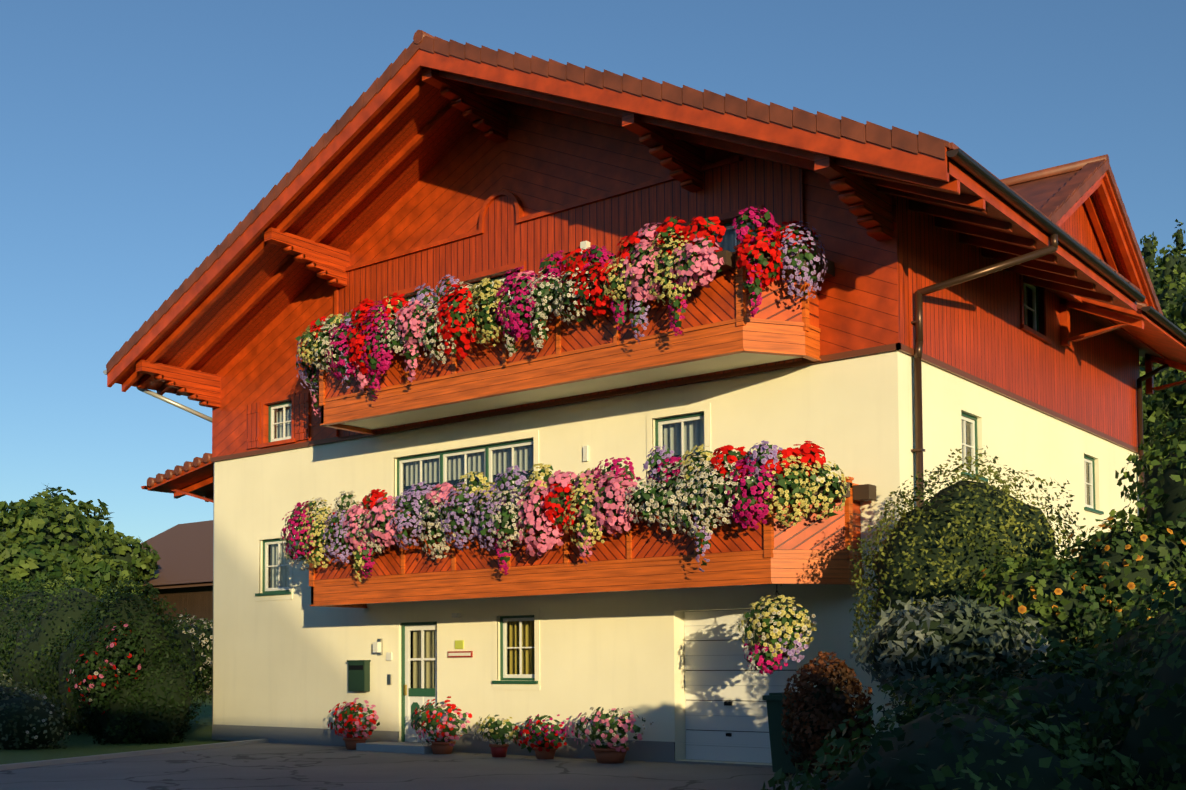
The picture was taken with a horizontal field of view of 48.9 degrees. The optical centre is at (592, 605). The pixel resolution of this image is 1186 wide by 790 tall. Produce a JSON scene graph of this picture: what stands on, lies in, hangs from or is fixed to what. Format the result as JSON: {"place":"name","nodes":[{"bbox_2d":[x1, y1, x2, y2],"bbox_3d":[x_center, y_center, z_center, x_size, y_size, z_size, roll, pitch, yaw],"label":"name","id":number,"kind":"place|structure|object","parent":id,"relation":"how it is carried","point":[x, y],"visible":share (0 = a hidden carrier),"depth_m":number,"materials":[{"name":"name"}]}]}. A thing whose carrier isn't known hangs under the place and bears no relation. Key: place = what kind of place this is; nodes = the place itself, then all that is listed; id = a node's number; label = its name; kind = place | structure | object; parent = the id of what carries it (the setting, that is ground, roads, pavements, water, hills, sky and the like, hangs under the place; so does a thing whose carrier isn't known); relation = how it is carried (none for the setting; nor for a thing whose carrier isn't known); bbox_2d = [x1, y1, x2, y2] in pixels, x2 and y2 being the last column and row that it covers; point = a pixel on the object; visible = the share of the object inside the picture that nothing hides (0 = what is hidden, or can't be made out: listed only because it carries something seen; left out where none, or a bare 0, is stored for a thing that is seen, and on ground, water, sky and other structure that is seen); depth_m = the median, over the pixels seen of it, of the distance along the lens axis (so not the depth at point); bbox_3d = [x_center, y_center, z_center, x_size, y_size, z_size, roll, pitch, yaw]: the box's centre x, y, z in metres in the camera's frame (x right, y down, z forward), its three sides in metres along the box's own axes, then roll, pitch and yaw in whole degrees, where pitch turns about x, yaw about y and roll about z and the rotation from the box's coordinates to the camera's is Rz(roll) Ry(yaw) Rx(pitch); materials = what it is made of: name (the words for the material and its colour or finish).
{"place":"outdoors","nodes":[
{"label":"outdoors","id":0,"kind":"place"},
{"bbox_2d":[0,695,833,788],"bbox_3d":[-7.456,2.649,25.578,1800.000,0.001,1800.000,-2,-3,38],"label":"terrain","id":1,"kind":"structure","parent":0,"point":[199,733],"depth_m":24.14,"materials":[{"name":"green plant"}]},
{"bbox_2d":[0,674,77,750],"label":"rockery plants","id":2,"kind":"object","parent":1,"relation":"on","point":[41,713],"depth_m":23.20,"materials":[{"name":"green plant"}]},
{"bbox_2d":[0,531,97,597],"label":"tree","id":3,"kind":"object","parent":1,"relation":"on","point":[25,559],"depth_m":49.74,"materials":[{"name":"green plant"}]},
{"bbox_2d":[3,486,114,559],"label":"tree","id":4,"kind":"object","parent":1,"relation":"on","point":[110,544],"depth_m":61.31,"materials":[{"name":"green plant"}]},
{"bbox_2d":[0,497,149,602],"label":"tree","id":5,"kind":"object","parent":1,"relation":"on","point":[91,556],"depth_m":54.69,"materials":[{"name":"green plant"}]},
{"bbox_2d":[13,485,160,585],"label":"tree","id":6,"kind":"object","parent":1,"relation":"on","point":[148,565],"depth_m":66.85,"materials":[{"name":"green plant"}]},
{"bbox_2d":[66,619,144,717],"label":"shrub flowers","id":7,"kind":"object","parent":1,"relation":"on","point":[135,646],"visible":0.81,"depth_m":24.26,"materials":[{"name":"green plant"}]},
{"bbox_2d":[0,566,212,735],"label":"hedge","id":8,"kind":"object","parent":1,"relation":"on","point":[75,613],"depth_m":29.42,"materials":[{"name":"green plant"}]},
{"bbox_2d":[73,570,202,744],"bbox_3d":[-8.872,1.269,25.134,2.610,3.936,2.026,-2,-3,38],"label":"thuja","id":9,"kind":"object","parent":1,"relation":"on","point":[104,602],"depth_m":24.67,"materials":[{"name":"green plant"}]},
{"bbox_2d":[142,585,212,694],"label":"barn walls","id":10,"kind":"structure","parent":1,"relation":"on","point":[197,601],"depth_m":66.21,"materials":[{"name":"brown wood"}]},
{"bbox_2d":[138,520,212,588],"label":"barn roof","id":11,"kind":"structure","parent":10,"relation":"on","point":[185,552],"depth_m":71.26,"materials":[{"name":"brown tile"}]},
{"bbox_2d":[164,613,212,697],"bbox_3d":[-10.579,1.342,33.082,6.671,2.235,3.580,-2,-3,38],"label":"flowering shrub","id":12,"kind":"object","parent":1,"relation":"on","point":[207,625],"depth_m":30.90,"materials":[{"name":"green plant"}]},
{"bbox_2d":[212,724,853,767],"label":"wall plinth","id":13,"kind":"structure","parent":1,"relation":"on","point":[655,751],"depth_m":21.38,"materials":[{"name":"grey concrete"}]},
{"bbox_2d":[213,350,1138,764],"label":"house plaster walls","id":14,"kind":"structure","parent":1,"relation":"on","point":[279,662],"depth_m":20.38,"materials":[{"name":"beige paint"}]},
{"bbox_2d":[103,370,214,723],"bbox_3d":[-4.652,-0.889,30.111,0.803,6.790,14.220,-2,-3,38],"label":"gutter","id":15,"kind":"object","parent":14,"relation":"attached to","point":[176,404],"visible":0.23,"depth_m":25.75,"materials":[{"name":"brown"}]},
{"bbox_2d":[141,460,213,502],"bbox_3d":[-5.864,-2.370,30.490,3.100,1.199,8.600,-2,-3,38],"label":"side canopy roof","id":16,"kind":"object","parent":14,"relation":"attached to","point":[196,482],"visible":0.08,"depth_m":27.74,"materials":[{"name":"brown wood"}]},
{"bbox_2d":[147,453,211,486],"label":"roof tiles","id":17,"kind":"object","parent":16,"relation":"on","point":[186,466],"visible":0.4,"depth_m":27.25,"materials":[{"name":"brown ceramic"}]},
{"bbox_2d":[255,538,290,595],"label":"stair window","id":18,"kind":"structure","parent":14,"relation":"on","point":[279,568],"depth_m":24.81,"materials":[{"name":"white paint"}]},
{"bbox_2d":[258,393,296,447],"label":"stair window","id":19,"kind":"structure","parent":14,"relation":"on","point":[284,424],"depth_m":24.79,"materials":[{"name":"white paint"}]},
{"bbox_2d":[390,283,428,316],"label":"window","id":20,"kind":"structure","parent":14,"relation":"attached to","point":[408,290],"depth_m":22.43,"materials":[{"name":"brown paint"}]},
{"bbox_2d":[401,621,436,742],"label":"front door","id":21,"kind":"structure","parent":14,"relation":"attached to","point":[421,692],"depth_m":22.34,"materials":[{"name":"white paint"}]},
{"bbox_2d":[397,439,533,518],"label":"triple window","id":22,"kind":"structure","parent":14,"relation":"attached to","point":[491,462],"depth_m":21.85,"materials":[{"name":"white paint"}]},
{"bbox_2d":[347,241,589,691],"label":"wall fixtures","id":23,"kind":"object","parent":14,"relation":"attached to","point":[358,675],"depth_m":22.77,"materials":[{"name":"green"}]},
{"bbox_2d":[445,261,524,308],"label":"window","id":24,"kind":"structure","parent":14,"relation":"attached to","point":[516,265],"depth_m":21.31,"materials":[{"name":"brown paint"}]},
{"bbox_2d":[492,615,537,683],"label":"ground floor window","id":25,"kind":"structure","parent":14,"relation":"attached to","point":[521,653],"depth_m":21.00,"materials":[{"name":"white paint"}]},
{"bbox_2d":[212,101,898,457],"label":"wooden gable wall","id":26,"kind":"structure","parent":14,"relation":"on","point":[538,160],"depth_m":20.90,"materials":[{"name":"brown wood"}]},
{"bbox_2d":[246,392,309,448],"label":"window shutters","id":27,"kind":"object","parent":26,"relation":"attached to","point":[301,417],"depth_m":24.23,"materials":[{"name":"wood"}]},
{"bbox_2d":[337,158,804,437],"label":"wood cladding","id":28,"kind":"structure","parent":26,"relation":"attached to","point":[773,188],"depth_m":20.15,"materials":[{"name":"brown wood"}]},
{"bbox_2d":[334,155,742,436],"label":"gable trim","id":29,"kind":"structure","parent":28,"relation":"attached to","point":[520,216],"depth_m":20.91,"materials":[{"name":"brown wood"}]},
{"bbox_2d":[136,67,1112,407],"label":"brackets","id":30,"kind":"object","parent":26,"relation":"attached to","point":[868,203],"visible":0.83,"depth_m":18.64,"materials":[{"name":"brown wood"}]},
{"bbox_2d":[116,69,1164,395],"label":"roof soffit","id":31,"kind":"structure","parent":30,"relation":"on","point":[436,145],"depth_m":22.52,"materials":[{"name":"brown wood"}]},
{"bbox_2d":[107,49,985,394],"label":"roof barge boards","id":32,"kind":"object","parent":31,"relation":"attached to","point":[757,139],"visible":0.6,"depth_m":19.00,"materials":[{"name":"brown wood"}]},
{"bbox_2d":[373,584,763,603],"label":"balcony slab","id":33,"kind":"structure","parent":14,"relation":"attached to","point":[577,593],"depth_m":20.05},
{"bbox_2d":[319,245,820,434],"bbox_3d":[-0.774,-3.866,19.846,8.880,1.390,1.240,-2,-3,38],"label":"balcony frame","id":34,"kind":"object","parent":14,"relation":"attached to","point":[741,333],"visible":0.65,"depth_m":18.55,"materials":[{"name":"brown wood"}]},
{"bbox_2d":[295,206,827,416],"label":"balcony flowers","id":35,"kind":"object","parent":34,"relation":"attached to","point":[705,265],"visible":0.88,"depth_m":18.39,"materials":[{"name":"multicoloured plant"}]},
{"bbox_2d":[325,259,818,398],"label":"balcony upper panels","id":36,"kind":"object","parent":34,"relation":"attached to","point":[716,301],"visible":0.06,"depth_m":18.45,"materials":[{"name":"brown wood"}]},
{"bbox_2d":[313,250,834,377],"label":"balcony flower boxes","id":37,"kind":"object","parent":34,"relation":"attached to","point":[728,259],"visible":0.23,"depth_m":17.37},
{"bbox_2d":[340,353,801,429],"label":"balcony slab","id":38,"kind":"structure","parent":14,"relation":"attached to","point":[711,365],"depth_m":19.58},
{"bbox_2d":[309,476,861,607],"bbox_3d":[-0.634,-0.824,19.620,9.680,1.390,1.240,-2,-3,38],"label":"balcony frame","id":39,"kind":"object","parent":14,"relation":"attached to","point":[769,564],"visible":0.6,"depth_m":18.19,"materials":[{"name":"brown wood"}]},
{"bbox_2d":[280,440,849,581],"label":"balcony flowers","id":40,"kind":"object","parent":39,"relation":"attached to","point":[774,465],"visible":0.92,"depth_m":18.12,"materials":[{"name":"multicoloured plant"}]},
{"bbox_2d":[315,486,860,579],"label":"balcony panels","id":41,"kind":"object","parent":39,"relation":"attached to","point":[810,532],"visible":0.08,"depth_m":17.97,"materials":[{"name":"brown wood"}]},
{"bbox_2d":[303,481,876,560],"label":"balcony flower boxes","id":42,"kind":"object","parent":41,"relation":"attached to","point":[864,492],"visible":0.21,"depth_m":16.96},
{"bbox_2d":[738,595,816,674],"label":"hanging basket blossoms","id":43,"kind":"object","parent":39,"relation":"hanging from","point":[766,646],"visible":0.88,"depth_m":16.48,"materials":[{"name":"yellow plant"}]},
{"bbox_2d":[765,584,793,637],"bbox_3d":[2.365,0.086,16.746,0.440,0.816,0.440,-2,-3,38],"label":"hanging basket","id":44,"kind":"object","parent":39,"relation":"hanging from","point":[772,601],"visible":0.17,"depth_m":16.74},
{"bbox_2d":[106,30,1139,374],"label":"roof tiles","id":45,"kind":"object","parent":14,"relation":"on","point":[922,142],"visible":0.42,"depth_m":17.90,"materials":[{"name":"brown tile"}]},
{"bbox_2d":[947,158,1166,359],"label":"roof edge boards","id":46,"kind":"object","parent":45,"relation":"attached to","point":[972,182],"visible":0.15,"depth_m":16.69,"materials":[{"name":"brown wood"}]},
{"bbox_2d":[1056,171,1155,309],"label":"dormer edges","id":47,"kind":"object","parent":45,"relation":"on","point":[1099,186],"visible":0.23,"depth_m":23.43,"materials":[{"name":"brown wood"}]},
{"bbox_2d":[1060,297,1185,394],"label":"roof brackets","id":48,"kind":"object","parent":45,"relation":"attached to","point":[1144,327],"visible":0.73,"depth_m":22.01,"materials":[{"name":"brown wood"}]},
{"bbox_2d":[1137,302,1146,309],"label":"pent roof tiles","id":49,"kind":"object","parent":48,"relation":"on","point":[1139,305],"visible":0.02,"depth_m":21.12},
{"bbox_2d":[1141,306,1185,342],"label":"rain gutter","id":50,"kind":"object","parent":48,"relation":"attached to","point":[1162,320],"visible":1,"depth_m":21.71,"materials":[{"name":"metal"}]},
{"bbox_2d":[211,343,1137,461],"bbox_3d":[1.620,-2.954,25.734,14.605,0.082,11.155,-2,-3,38],"label":"house flashing","id":51,"kind":"object","parent":14,"relation":"attached to","point":[907,350],"visible":0.75,"depth_m":20.00,"materials":[{"name":"brown metal"}]},
{"bbox_2d":[655,412,704,487],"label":"single window","id":52,"kind":"structure","parent":14,"relation":"on","point":[683,434],"depth_m":19.21,"materials":[{"name":"white paint"}]},
{"bbox_2d":[667,204,763,259],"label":"balcony door","id":53,"kind":"structure","parent":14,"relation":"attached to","point":[729,242],"depth_m":18.64,"materials":[{"name":"paint"}]},
{"bbox_2d":[684,608,796,762],"bbox_3d":[2.147,1.135,18.523,2.010,2.170,0.120,-2,-3,38],"label":"garage door","id":54,"kind":"structure","parent":14,"relation":"attached to","point":[726,687],"depth_m":18.70,"materials":[{"name":"white metal"}]},
{"bbox_2d":[961,412,987,481],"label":"side window","id":55,"kind":"structure","parent":14,"relation":"attached to","point":[970,419],"depth_m":19.11,"materials":[{"name":"green paint"}]},
{"bbox_2d":[896,196,1139,447],"bbox_3d":[1.627,-4.056,25.806,14.570,2.150,11.170,-2,-3,38],"label":"house wood","id":56,"kind":"object","parent":14,"relation":"attached to","point":[972,327],"visible":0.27,"depth_m":19.93,"materials":[{"name":"red wood"}]},
{"bbox_2d":[1020,274,1050,343],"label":"side window","id":57,"kind":"structure","parent":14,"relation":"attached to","point":[1024,312],"depth_m":21.32,"materials":[{"name":"green paint"}]},
{"bbox_2d":[911,148,1168,510],"bbox_3d":[7.596,-1.503,20.184,1.650,7.071,13.548,-2,-3,38],"label":"gutter","id":58,"kind":"object","parent":14,"relation":"attached to","point":[969,164],"visible":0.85,"depth_m":17.16,"materials":[{"name":"brown metal"}]},
{"bbox_2d":[1084,455,1103,514],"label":"side window","id":59,"kind":"structure","parent":14,"relation":"attached to","point":[1091,507],"depth_m":23.53,"materials":[{"name":"green paint"}]},
{"bbox_2d":[268,291,1089,751],"bbox_3d":[1.676,-1.482,25.732,13.500,7.900,10.000,-2,-3,38],"label":"house interior","id":60,"kind":"object","parent":1,"relation":"on","point":[408,489],"depth_m":23.11,"materials":[{"name":"black"}]},
{"bbox_2d":[780,651,874,788],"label":"shrub","id":61,"kind":"object","parent":1,"relation":"on","point":[844,671],"depth_m":15.01,"materials":[{"name":"plant"}]},
{"bbox_2d":[850,592,1052,704],"bbox_3d":[3.180,0.383,11.584,1.790,1.004,1.172,-2,-3,38],"label":"lavender shrub","id":62,"kind":"object","parent":1,"relation":"on","point":[885,624],"depth_m":11.29,"materials":[{"name":"green plant"}]},
{"bbox_2d":[847,445,1084,726],"bbox_3d":[4.391,0.102,14.857,3.262,3.893,2.434,-2,-3,38],"label":"round shrub","id":63,"kind":"object","parent":1,"relation":"on","point":[1059,519],"depth_m":14.56,"materials":[{"name":"green plant"}]},
{"bbox_2d":[761,569,1185,789],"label":"hedge","id":64,"kind":"object","parent":1,"relation":"on","point":[1078,760],"depth_m":7.29,"materials":[{"name":"green plant"}]},
{"bbox_2d":[967,508,1185,689],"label":"orange shrub","id":65,"kind":"object","parent":1,"relation":"on","point":[1135,542],"depth_m":12.62,"materials":[{"name":"plant"}]},
{"bbox_2d":[1115,409,1185,582],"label":"tall shrub","id":66,"kind":"object","parent":1,"relation":"on","point":[1165,449],"depth_m":13.22,"materials":[{"name":"green plant"}]},
{"bbox_2d":[0,743,836,789],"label":"driveway","id":67,"kind":"structure","parent":0,"point":[273,766],"depth_m":17.41,"materials":[{"name":"grey asphalt"}]},
{"bbox_2d":[0,739,268,770],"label":"kerb stones","id":68,"kind":"object","parent":67,"relation":"on","point":[103,757],"visible":0.92,"depth_m":20.80,"materials":[{"name":"grey stone"}]},
{"bbox_2d":[356,741,432,753],"bbox_3d":[-3.141,2.376,21.884,1.620,0.120,0.750,-2,-3,38],"label":"doorstep","id":69,"kind":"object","parent":67,"relation":"on","point":[404,747],"depth_m":21.63,"materials":[{"name":"grey concrete"}]},
{"bbox_2d":[328,696,653,763],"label":"potted flowers","id":70,"kind":"object","parent":67,"relation":"on","point":[505,729],"depth_m":20.06,"materials":[{"name":"red plant"}]},
{"bbox_2d":[762,692,827,776],"bbox_3d":[2.519,1.601,16.032,0.580,1.065,0.695,-2,-3,38],"label":"wheelie bin","id":71,"kind":"object","parent":67,"relation":"on","point":[779,756],"visible":0.29,"depth_m":15.87,"materials":[{"name":"green"}]},
{"bbox_2d":[0,0,1185,545],"label":"sky","id":72,"kind":"structure","parent":0,"point":[136,136],"materials":[{"name":"blue"}]},
{"bbox_2d":[1000,154,1163,315],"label":"dormer tiles","id":73,"kind":"object","parent":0,"point":[1055,194],"visible":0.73,"depth_m":22.61,"materials":[{"name":"brown tile"}]},
{"bbox_2d":[1060,203,1106,262],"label":"dormer walls","id":74,"kind":"structure","parent":0,"point":[1077,225],"depth_m":23.22,"materials":[{"name":"brown wood"}]},
{"bbox_2d":[1084,175,1152,306],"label":"dormer soffit","id":75,"kind":"structure","parent":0,"point":[1108,230],"depth_m":23.68,"materials":[{"name":"brown wood"}]},
{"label":"hill terrain","id":76,"kind":"structure","parent":0,"visible":0},
{"bbox_2d":[1139,358,1162,474],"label":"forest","id":77,"kind":"object","parent":76,"relation":"on","point":[1148,412],"depth_m":91.96,"materials":[{"name":"green plant"}]},
{"bbox_2d":[1140,231,1165,295],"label":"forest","id":78,"kind":"object","parent":76,"relation":"on","point":[1152,251],"depth_m":128.37,"materials":[{"name":"green plant"}]},
{"bbox_2d":[1139,356,1168,474],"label":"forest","id":79,"kind":"object","parent":76,"relation":"on","point":[1152,418],"visible":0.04,"depth_m":82.16,"materials":[{"name":"green plant"}]},
{"bbox_2d":[1139,292,1181,456],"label":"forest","id":80,"kind":"object","parent":76,"relation":"on","point":[1157,365],"depth_m":100.96,"materials":[{"name":"green plant"}]},
{"bbox_2d":[1144,289,1185,471],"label":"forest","id":81,"kind":"object","parent":76,"relation":"on","point":[1173,314],"depth_m":87.83,"materials":[{"name":"green plant"}]},
{"bbox_2d":[1153,247,1185,321],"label":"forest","id":82,"kind":"object","parent":76,"relation":"on","point":[1182,260],"depth_m":149.21,"materials":[{"name":"green plant"}]},
{"bbox_2d":[1154,245,1185,421],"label":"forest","id":83,"kind":"object","parent":76,"relation":"on","point":[1167,278],"depth_m":106.83,"materials":[{"name":"green plant"}]},
{"bbox_2d":[1172,219,1185,279],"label":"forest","id":84,"kind":"object","parent":76,"relation":"on","point":[1175,234],"depth_m":155.33,"materials":[{"name":"green plant"}]}
]}

